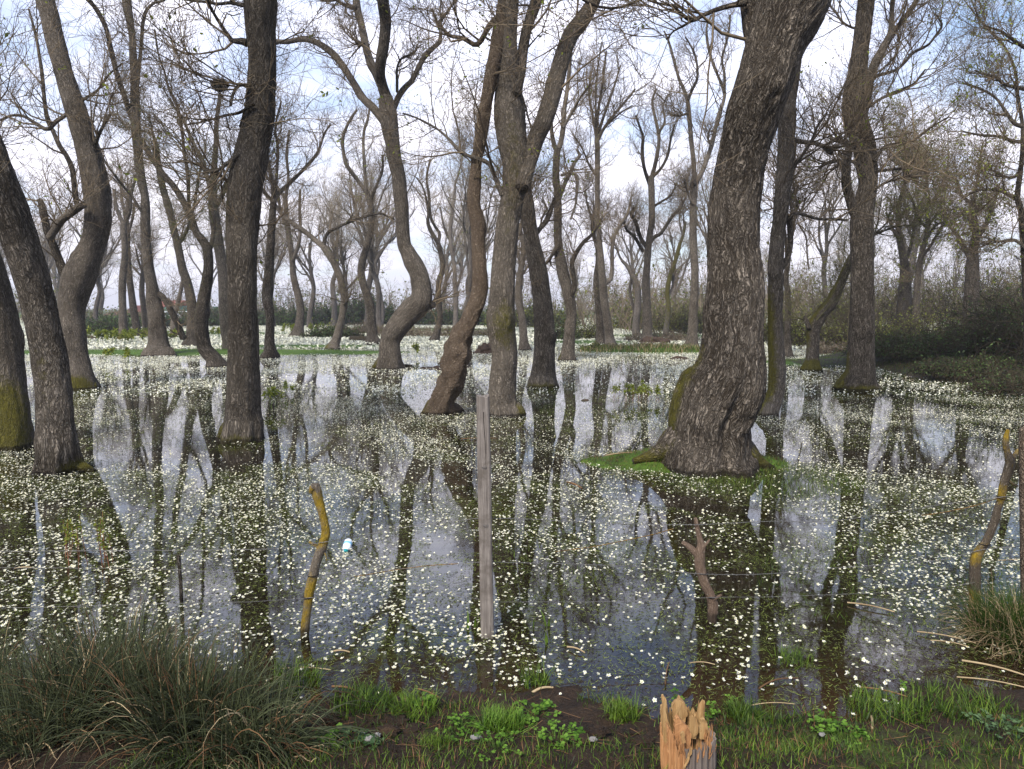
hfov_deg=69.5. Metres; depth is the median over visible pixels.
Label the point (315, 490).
fence stake
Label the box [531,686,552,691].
dry reed
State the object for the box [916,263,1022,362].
shrub
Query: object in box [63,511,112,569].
marsh shoots
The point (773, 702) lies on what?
dry reed
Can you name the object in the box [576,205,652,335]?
tree
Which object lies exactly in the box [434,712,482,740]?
leafy weed
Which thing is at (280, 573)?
barbed wire
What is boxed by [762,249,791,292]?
tree
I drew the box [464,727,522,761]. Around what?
leafy weed
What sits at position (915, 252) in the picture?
tree
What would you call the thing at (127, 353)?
marsh shoots
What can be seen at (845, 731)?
leafy weed
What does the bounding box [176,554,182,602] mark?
fence stake
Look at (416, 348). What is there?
marsh shoots
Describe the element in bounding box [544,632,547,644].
iris shoot
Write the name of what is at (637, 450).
islet grass
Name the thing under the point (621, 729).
mud clod
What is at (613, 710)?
grass tuft
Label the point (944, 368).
shrub
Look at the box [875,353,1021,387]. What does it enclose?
bank turf
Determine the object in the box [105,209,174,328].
tree
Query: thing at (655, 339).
mound
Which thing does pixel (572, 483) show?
dry reed
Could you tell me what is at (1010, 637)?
rush clump
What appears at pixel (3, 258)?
tree
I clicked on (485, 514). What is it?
fence post
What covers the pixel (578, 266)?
tree
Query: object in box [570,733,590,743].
mud clod
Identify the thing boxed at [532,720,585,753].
leafy weed
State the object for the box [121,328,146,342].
marsh shoots
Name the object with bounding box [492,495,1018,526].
barbed wire
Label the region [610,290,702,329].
shrub
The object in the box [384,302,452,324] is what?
shrub
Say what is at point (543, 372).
tree
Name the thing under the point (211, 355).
tree
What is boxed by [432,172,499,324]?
tree
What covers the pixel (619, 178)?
sky
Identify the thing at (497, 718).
grass tuft
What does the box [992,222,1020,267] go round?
tree
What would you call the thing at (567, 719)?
mud clod
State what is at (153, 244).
tree
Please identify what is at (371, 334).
tree
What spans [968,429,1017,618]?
fence stake
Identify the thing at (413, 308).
tree
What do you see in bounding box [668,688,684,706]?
leafy weed
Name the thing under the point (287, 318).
shrub
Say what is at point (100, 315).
shrub
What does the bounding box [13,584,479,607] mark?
barbed wire
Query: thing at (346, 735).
leafy weed
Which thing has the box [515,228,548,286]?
tree
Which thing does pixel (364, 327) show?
shrub
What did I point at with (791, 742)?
bank grass
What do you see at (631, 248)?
tree
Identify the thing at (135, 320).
tree
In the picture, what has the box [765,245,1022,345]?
undergrowth
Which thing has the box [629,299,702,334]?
shrub
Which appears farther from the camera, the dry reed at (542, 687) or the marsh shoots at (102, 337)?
the marsh shoots at (102, 337)
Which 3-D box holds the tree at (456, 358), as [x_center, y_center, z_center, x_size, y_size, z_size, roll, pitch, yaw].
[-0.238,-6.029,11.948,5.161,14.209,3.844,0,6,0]
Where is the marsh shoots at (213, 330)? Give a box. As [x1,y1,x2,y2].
[209,326,220,336]
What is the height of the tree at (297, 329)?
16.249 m
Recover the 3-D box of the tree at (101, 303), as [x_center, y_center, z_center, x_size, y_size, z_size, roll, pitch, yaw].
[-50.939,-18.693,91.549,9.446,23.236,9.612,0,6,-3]
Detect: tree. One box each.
[0,0,95,476]
[0,0,175,390]
[0,21,77,451]
[0,243,10,276]
[31,184,72,273]
[33,205,65,273]
[33,206,73,299]
[40,0,371,444]
[43,159,137,312]
[45,174,138,322]
[65,244,120,296]
[67,0,201,356]
[89,63,225,346]
[94,154,153,339]
[101,141,180,336]
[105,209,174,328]
[111,0,231,367]
[111,196,166,274]
[141,189,221,336]
[157,84,240,348]
[180,195,225,308]
[192,160,265,311]
[199,48,340,358]
[219,103,357,336]
[224,214,287,312]
[257,182,310,325]
[260,170,411,349]
[275,189,349,326]
[276,0,479,369]
[290,147,361,324]
[303,178,392,326]
[310,152,414,327]
[315,147,424,323]
[318,0,658,418]
[323,88,391,343]
[328,92,430,325]
[376,0,565,415]
[394,0,851,478]
[404,128,467,340]
[411,164,467,309]
[417,77,493,327]
[427,94,500,313]
[432,156,499,290]
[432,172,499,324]
[435,217,495,317]
[444,100,555,350]
[486,10,636,361]
[487,121,599,388]
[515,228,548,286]
[549,1,670,344]
[564,154,624,344]
[565,233,592,298]
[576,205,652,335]
[600,62,711,339]
[605,174,667,299]
[638,179,706,309]
[641,0,744,346]
[652,168,711,334]
[657,121,723,263]
[709,96,848,357]
[716,0,979,417]
[760,239,767,277]
[761,0,1023,391]
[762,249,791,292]
[766,140,971,371]
[796,140,883,300]
[817,213,881,297]
[829,214,881,270]
[830,179,889,269]
[870,75,964,339]
[876,87,981,314]
[878,120,980,330]
[887,207,964,293]
[907,0,1023,368]
[908,107,1021,328]
[935,231,965,305]
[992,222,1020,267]
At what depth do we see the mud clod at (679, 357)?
25.48 m
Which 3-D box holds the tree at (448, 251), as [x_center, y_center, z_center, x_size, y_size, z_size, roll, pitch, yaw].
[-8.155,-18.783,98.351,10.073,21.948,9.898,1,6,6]
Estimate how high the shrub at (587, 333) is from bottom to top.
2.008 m
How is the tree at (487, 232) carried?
on the ground at (572, 705)
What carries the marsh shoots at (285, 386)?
on the water
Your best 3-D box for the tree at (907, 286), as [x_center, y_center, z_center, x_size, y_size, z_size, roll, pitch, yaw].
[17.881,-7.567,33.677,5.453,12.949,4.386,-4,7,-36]
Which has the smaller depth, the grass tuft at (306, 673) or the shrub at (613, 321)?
the grass tuft at (306, 673)
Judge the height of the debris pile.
0.357 m
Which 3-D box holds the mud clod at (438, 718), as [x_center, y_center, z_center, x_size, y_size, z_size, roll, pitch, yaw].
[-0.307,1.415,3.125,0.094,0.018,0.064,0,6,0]
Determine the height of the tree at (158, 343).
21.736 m
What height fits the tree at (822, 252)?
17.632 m
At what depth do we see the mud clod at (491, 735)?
2.95 m
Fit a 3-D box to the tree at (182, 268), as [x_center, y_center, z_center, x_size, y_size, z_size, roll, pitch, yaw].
[-15.639,-7.688,33.565,6.421,13.406,4.069,0,6,0]
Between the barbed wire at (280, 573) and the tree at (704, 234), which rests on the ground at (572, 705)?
the tree at (704, 234)
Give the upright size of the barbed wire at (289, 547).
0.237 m
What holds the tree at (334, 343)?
on the ground at (572, 705)
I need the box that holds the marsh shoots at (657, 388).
[632,384,660,399]
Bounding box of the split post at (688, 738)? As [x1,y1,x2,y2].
[660,694,716,768]
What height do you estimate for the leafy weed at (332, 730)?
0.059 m
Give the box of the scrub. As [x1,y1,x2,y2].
[552,228,1021,332]
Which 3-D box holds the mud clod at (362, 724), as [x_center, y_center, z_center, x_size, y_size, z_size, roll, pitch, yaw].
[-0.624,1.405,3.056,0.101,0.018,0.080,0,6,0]
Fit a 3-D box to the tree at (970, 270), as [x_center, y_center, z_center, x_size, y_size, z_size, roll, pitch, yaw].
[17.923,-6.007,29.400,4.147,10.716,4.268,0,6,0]
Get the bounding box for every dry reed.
[331,685,357,691]
[332,649,349,652]
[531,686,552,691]
[566,481,582,488]
[567,646,584,652]
[664,662,669,684]
[752,702,793,705]
[759,677,797,688]
[847,602,894,611]
[860,686,906,696]
[917,631,975,643]
[931,640,968,646]
[956,676,1023,687]
[962,659,1023,675]
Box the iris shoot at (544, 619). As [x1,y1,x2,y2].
[533,607,549,626]
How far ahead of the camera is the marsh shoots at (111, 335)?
37.73 m
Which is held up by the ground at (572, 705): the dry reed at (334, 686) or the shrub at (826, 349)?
the shrub at (826, 349)
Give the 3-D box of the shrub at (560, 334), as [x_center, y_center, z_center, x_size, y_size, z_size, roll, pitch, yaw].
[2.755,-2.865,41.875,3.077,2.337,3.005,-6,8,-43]
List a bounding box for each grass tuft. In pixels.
[263,655,336,694]
[324,677,412,720]
[377,682,448,722]
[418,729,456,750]
[469,697,541,737]
[516,658,559,690]
[602,688,657,726]
[718,689,774,722]
[749,699,779,720]
[764,642,825,668]
[838,681,943,727]
[904,674,1018,721]
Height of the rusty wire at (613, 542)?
0.076 m
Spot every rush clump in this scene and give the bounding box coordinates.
[0,583,308,768]
[0,607,164,768]
[53,614,389,768]
[918,571,1023,667]
[965,576,1023,640]
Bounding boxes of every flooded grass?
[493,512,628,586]
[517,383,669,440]
[656,454,864,497]
[745,534,1018,646]
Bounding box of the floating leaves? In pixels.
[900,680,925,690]
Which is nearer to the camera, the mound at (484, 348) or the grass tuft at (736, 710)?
the grass tuft at (736, 710)
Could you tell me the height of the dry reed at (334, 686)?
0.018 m
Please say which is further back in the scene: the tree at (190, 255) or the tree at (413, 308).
the tree at (190, 255)
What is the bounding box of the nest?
[210,76,229,92]
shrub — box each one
[85,305,128,323]
[85,312,141,332]
[108,309,186,326]
[178,304,219,325]
[257,299,327,325]
[287,294,364,324]
[300,325,359,337]
[312,317,345,336]
[316,284,398,324]
[331,319,383,333]
[342,327,365,337]
[365,322,487,336]
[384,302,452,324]
[428,302,518,325]
[480,294,591,327]
[528,317,583,339]
[558,319,612,339]
[578,340,613,349]
[608,337,678,347]
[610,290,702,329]
[611,314,630,327]
[622,327,701,341]
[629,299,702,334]
[764,303,832,342]
[764,307,895,347]
[802,338,846,354]
[832,322,964,363]
[833,299,978,344]
[904,348,1023,382]
[915,319,1011,355]
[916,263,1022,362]
[942,357,1023,397]
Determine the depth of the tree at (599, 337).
36.24 m
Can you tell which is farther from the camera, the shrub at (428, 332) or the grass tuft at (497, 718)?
the shrub at (428, 332)
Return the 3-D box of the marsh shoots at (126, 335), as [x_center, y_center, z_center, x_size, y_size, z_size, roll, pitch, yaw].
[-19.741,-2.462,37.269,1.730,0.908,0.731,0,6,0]
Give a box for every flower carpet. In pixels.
[0,348,1023,715]
[20,318,984,348]
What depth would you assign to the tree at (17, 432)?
9.24 m
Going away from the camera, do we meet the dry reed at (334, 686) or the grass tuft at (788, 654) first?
the dry reed at (334, 686)
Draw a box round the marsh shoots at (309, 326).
[308,322,322,331]
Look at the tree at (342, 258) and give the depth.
59.83 m
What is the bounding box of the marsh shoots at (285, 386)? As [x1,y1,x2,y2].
[282,381,294,392]
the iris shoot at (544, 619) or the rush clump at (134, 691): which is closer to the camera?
the rush clump at (134, 691)
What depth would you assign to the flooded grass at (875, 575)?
4.89 m
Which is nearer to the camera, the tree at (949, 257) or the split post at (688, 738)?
the split post at (688, 738)
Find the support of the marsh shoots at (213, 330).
on the water
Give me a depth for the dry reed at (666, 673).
3.52 m
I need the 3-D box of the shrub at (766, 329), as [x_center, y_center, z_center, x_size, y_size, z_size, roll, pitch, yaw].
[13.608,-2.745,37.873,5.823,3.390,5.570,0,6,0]
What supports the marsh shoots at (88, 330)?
on the water
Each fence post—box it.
[476,394,493,638]
[1018,427,1023,611]
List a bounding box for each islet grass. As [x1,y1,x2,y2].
[24,348,408,354]
[568,446,805,473]
[577,340,700,353]
[766,352,906,365]
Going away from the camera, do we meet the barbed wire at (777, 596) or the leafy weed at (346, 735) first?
the leafy weed at (346, 735)
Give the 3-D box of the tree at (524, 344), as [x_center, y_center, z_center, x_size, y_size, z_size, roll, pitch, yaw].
[-0.224,-6.518,31.107,5.757,11.247,3.778,2,6,16]
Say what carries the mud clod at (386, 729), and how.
on the ground at (572, 705)
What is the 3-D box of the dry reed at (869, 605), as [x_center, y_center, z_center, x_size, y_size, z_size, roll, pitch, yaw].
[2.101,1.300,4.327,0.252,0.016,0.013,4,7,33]
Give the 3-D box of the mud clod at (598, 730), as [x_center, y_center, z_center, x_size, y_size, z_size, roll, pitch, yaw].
[0.341,1.382,2.963,0.120,0.025,0.083,0,6,0]
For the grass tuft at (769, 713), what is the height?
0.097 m
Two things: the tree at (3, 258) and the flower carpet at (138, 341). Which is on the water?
the flower carpet at (138, 341)
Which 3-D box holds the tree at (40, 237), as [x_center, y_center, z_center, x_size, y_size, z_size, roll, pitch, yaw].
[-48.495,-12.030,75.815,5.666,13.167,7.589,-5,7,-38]
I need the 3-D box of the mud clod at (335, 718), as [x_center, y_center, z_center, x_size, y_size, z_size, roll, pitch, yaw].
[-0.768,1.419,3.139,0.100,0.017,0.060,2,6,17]
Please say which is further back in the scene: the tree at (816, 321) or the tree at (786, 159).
the tree at (816, 321)
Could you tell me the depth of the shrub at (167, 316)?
70.96 m
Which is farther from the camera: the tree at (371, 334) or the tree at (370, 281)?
the tree at (370, 281)
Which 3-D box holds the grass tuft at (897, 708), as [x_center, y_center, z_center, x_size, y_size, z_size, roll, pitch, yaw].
[1.638,1.378,3.206,0.428,0.174,0.438,0,6,0]
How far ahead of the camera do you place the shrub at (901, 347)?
21.93 m
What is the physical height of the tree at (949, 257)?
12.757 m
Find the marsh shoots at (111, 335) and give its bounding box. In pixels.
[93,329,120,342]
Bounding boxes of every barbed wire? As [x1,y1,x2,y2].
[0,518,477,552]
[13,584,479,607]
[14,562,478,577]
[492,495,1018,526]
[497,546,1019,575]
[512,582,974,602]
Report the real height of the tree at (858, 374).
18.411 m
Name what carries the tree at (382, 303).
on the ground at (572, 705)
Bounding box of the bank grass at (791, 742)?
[4,673,1023,768]
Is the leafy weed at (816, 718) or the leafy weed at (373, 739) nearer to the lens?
the leafy weed at (373, 739)
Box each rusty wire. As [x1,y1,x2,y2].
[354,563,457,576]
[555,528,673,551]
[922,498,998,515]
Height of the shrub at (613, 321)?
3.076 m
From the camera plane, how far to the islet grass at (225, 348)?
29.74 m
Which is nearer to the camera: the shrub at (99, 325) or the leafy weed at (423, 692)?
the leafy weed at (423, 692)
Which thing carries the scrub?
on the ground at (572, 705)
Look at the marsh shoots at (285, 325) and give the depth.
49.98 m
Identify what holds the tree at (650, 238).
on the ground at (572, 705)
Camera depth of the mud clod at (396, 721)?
3.07 m
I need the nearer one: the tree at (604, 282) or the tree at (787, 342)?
the tree at (787, 342)
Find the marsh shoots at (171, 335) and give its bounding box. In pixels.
[167,328,185,341]
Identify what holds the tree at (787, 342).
on the ground at (572, 705)
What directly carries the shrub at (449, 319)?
on the ground at (572, 705)
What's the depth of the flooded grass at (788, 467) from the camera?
7.45 m
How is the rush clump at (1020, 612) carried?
on the water
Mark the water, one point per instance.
(234, 458)
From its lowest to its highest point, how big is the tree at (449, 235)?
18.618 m
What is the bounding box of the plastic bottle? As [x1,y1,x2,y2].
[343,538,352,551]
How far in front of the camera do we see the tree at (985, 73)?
16.58 m
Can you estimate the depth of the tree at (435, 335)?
39.63 m
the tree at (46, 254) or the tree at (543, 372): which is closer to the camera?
the tree at (543, 372)
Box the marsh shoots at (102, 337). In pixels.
[93,330,113,341]
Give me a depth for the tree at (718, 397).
7.68 m
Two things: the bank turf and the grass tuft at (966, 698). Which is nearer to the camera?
the grass tuft at (966, 698)
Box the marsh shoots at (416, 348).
[411,342,419,355]
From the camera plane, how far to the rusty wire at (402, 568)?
4.43 m
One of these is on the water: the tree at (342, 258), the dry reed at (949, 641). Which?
the dry reed at (949, 641)
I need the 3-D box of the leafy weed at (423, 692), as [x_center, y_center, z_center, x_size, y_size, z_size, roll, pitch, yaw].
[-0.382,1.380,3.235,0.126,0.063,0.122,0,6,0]
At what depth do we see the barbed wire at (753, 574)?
4.12 m
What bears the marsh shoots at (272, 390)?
on the water
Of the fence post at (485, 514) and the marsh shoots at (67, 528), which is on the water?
the marsh shoots at (67, 528)
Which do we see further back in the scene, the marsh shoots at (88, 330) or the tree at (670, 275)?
the tree at (670, 275)
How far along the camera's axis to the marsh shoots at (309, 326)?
49.99 m
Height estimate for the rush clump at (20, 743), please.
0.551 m
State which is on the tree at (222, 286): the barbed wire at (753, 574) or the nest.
the nest
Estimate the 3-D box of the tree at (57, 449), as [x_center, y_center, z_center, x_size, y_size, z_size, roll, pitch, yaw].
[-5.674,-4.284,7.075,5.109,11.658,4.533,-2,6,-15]
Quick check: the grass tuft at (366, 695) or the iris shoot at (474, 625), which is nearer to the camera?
the grass tuft at (366, 695)
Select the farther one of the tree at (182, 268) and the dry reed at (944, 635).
the tree at (182, 268)
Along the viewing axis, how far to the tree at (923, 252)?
31.43 m
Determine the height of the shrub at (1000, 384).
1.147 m
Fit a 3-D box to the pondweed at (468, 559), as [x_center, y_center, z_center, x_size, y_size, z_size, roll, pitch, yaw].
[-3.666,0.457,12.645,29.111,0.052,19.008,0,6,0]
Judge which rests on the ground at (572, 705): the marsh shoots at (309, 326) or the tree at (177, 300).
the tree at (177, 300)
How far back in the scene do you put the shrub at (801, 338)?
33.51 m
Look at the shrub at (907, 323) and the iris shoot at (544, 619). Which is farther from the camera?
the shrub at (907, 323)
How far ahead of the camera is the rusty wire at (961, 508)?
4.22 m
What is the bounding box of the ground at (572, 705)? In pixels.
[0,309,1023,768]
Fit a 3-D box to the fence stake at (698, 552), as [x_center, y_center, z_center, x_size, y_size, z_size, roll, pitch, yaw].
[1.055,1.164,4.132,0.229,0.866,0.060,0,6,0]
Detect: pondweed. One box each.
[0,367,1023,712]
[25,337,833,367]
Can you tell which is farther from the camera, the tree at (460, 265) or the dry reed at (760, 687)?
the tree at (460, 265)
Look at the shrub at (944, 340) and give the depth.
21.12 m
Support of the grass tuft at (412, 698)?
on the ground at (572, 705)
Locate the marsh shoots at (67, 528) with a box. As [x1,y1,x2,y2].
[60,519,75,557]
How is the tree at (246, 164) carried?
on the ground at (572, 705)
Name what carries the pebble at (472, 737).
on the ground at (572, 705)
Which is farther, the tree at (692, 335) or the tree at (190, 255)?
the tree at (190, 255)
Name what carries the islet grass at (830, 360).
on the ground at (572, 705)
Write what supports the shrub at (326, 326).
on the ground at (572, 705)
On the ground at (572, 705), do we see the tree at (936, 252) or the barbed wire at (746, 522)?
the tree at (936, 252)
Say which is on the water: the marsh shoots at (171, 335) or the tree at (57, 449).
the marsh shoots at (171, 335)
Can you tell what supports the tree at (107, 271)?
on the ground at (572, 705)
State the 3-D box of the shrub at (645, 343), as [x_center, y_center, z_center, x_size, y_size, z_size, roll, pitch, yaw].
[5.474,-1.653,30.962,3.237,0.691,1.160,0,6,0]
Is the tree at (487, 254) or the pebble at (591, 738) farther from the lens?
the tree at (487, 254)
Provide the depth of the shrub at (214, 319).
72.80 m
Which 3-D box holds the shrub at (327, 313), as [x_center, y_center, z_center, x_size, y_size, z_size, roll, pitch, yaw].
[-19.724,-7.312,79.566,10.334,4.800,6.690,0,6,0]
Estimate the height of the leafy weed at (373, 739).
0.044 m
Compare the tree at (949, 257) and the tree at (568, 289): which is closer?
the tree at (568, 289)
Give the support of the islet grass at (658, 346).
on the ground at (572, 705)
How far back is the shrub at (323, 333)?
44.44 m
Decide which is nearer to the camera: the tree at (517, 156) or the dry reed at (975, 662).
the dry reed at (975, 662)
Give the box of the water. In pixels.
[0,326,1023,722]
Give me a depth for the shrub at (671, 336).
39.69 m
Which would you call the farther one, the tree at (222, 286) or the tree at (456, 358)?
the tree at (222, 286)
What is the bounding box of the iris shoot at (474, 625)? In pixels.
[467,611,479,627]
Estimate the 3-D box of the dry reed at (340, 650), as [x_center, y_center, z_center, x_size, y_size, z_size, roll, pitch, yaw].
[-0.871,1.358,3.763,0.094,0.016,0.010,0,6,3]
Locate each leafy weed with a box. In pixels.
[315,722,343,748]
[332,727,368,744]
[358,734,383,749]
[410,691,438,707]
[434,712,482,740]
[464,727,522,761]
[508,698,560,725]
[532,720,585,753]
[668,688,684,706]
[705,700,720,717]
[807,709,847,732]
[815,718,873,747]
[961,708,1023,738]
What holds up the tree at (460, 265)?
on the ground at (572, 705)
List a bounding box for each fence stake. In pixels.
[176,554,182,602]
[300,483,329,638]
[681,517,721,623]
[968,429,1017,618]
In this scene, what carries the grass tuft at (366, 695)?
on the ground at (572, 705)
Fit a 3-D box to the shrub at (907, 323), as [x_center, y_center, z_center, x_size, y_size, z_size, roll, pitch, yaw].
[16.355,-1.538,29.081,7.315,3.680,5.281,0,6,0]
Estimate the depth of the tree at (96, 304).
61.84 m
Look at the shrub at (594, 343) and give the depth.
30.83 m
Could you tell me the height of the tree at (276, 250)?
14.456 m
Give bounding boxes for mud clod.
[322,715,341,724]
[351,719,372,727]
[365,707,387,715]
[372,724,400,737]
[378,713,411,727]
[397,737,422,745]
[398,722,426,732]
[431,715,448,722]
[480,731,500,741]
[560,716,575,723]
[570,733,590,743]
[583,724,611,737]
[609,723,640,737]
[670,356,688,359]
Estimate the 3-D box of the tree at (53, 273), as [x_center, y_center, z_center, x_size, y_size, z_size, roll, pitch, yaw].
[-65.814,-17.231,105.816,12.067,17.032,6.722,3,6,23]
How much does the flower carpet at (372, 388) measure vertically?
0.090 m
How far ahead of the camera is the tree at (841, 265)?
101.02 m
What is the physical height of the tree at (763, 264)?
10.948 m
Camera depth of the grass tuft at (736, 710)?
3.16 m
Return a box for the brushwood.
[9,266,1015,322]
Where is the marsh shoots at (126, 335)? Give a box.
[105,327,136,342]
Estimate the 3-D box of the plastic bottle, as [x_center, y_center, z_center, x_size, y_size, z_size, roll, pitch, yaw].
[-1.203,1.181,5.393,0.064,0.094,0.126,0,6,0]
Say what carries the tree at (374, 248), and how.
on the ground at (572, 705)
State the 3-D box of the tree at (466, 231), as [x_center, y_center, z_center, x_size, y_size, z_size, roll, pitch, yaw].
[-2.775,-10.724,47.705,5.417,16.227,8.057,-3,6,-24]
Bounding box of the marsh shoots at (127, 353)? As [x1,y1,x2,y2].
[101,346,132,362]
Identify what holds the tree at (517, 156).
on the ground at (572, 705)
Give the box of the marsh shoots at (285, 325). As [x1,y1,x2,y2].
[280,323,294,333]
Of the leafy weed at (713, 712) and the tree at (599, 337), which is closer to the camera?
the leafy weed at (713, 712)
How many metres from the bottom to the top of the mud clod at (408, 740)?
0.020 m
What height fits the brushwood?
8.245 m
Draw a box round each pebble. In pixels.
[470,734,481,739]
[589,736,597,741]
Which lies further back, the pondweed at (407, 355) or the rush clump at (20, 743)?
the pondweed at (407, 355)
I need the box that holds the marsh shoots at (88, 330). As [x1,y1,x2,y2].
[86,325,93,341]
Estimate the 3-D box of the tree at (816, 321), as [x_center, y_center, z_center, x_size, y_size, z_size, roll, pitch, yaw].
[10.078,-3.272,20.842,5.030,6.944,3.500,5,7,38]
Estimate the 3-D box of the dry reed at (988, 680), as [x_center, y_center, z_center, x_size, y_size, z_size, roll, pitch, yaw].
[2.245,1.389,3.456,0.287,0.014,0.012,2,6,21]
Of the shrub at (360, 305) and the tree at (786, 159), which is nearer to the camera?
the tree at (786, 159)
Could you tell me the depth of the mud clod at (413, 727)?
3.01 m
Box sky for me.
[0,0,1023,308]
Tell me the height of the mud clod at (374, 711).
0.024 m
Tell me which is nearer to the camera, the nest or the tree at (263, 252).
the nest
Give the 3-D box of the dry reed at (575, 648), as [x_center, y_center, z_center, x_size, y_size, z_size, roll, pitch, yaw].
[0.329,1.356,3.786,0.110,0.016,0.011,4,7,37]
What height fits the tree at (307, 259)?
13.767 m
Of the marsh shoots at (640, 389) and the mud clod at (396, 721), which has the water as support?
the marsh shoots at (640, 389)
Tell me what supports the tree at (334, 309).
on the ground at (572, 705)
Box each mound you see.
[473,342,491,353]
[637,336,670,343]
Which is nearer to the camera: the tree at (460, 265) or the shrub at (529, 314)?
the shrub at (529, 314)
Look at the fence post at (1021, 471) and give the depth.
3.90 m
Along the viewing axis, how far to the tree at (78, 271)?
15.60 m
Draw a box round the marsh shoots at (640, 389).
[611,379,650,401]
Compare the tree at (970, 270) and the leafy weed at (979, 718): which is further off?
the tree at (970, 270)
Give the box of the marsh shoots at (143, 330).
[136,327,147,336]
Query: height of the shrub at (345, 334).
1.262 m
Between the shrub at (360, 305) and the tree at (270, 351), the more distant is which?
the shrub at (360, 305)
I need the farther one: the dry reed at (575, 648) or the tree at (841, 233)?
the tree at (841, 233)
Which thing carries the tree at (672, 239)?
on the ground at (572, 705)
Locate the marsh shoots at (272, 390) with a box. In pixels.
[261,386,284,407]
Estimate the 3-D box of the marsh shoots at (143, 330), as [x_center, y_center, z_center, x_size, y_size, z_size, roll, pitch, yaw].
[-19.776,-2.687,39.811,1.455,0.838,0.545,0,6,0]
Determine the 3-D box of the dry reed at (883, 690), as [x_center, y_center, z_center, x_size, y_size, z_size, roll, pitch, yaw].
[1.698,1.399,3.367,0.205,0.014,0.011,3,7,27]
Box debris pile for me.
[349,336,365,340]

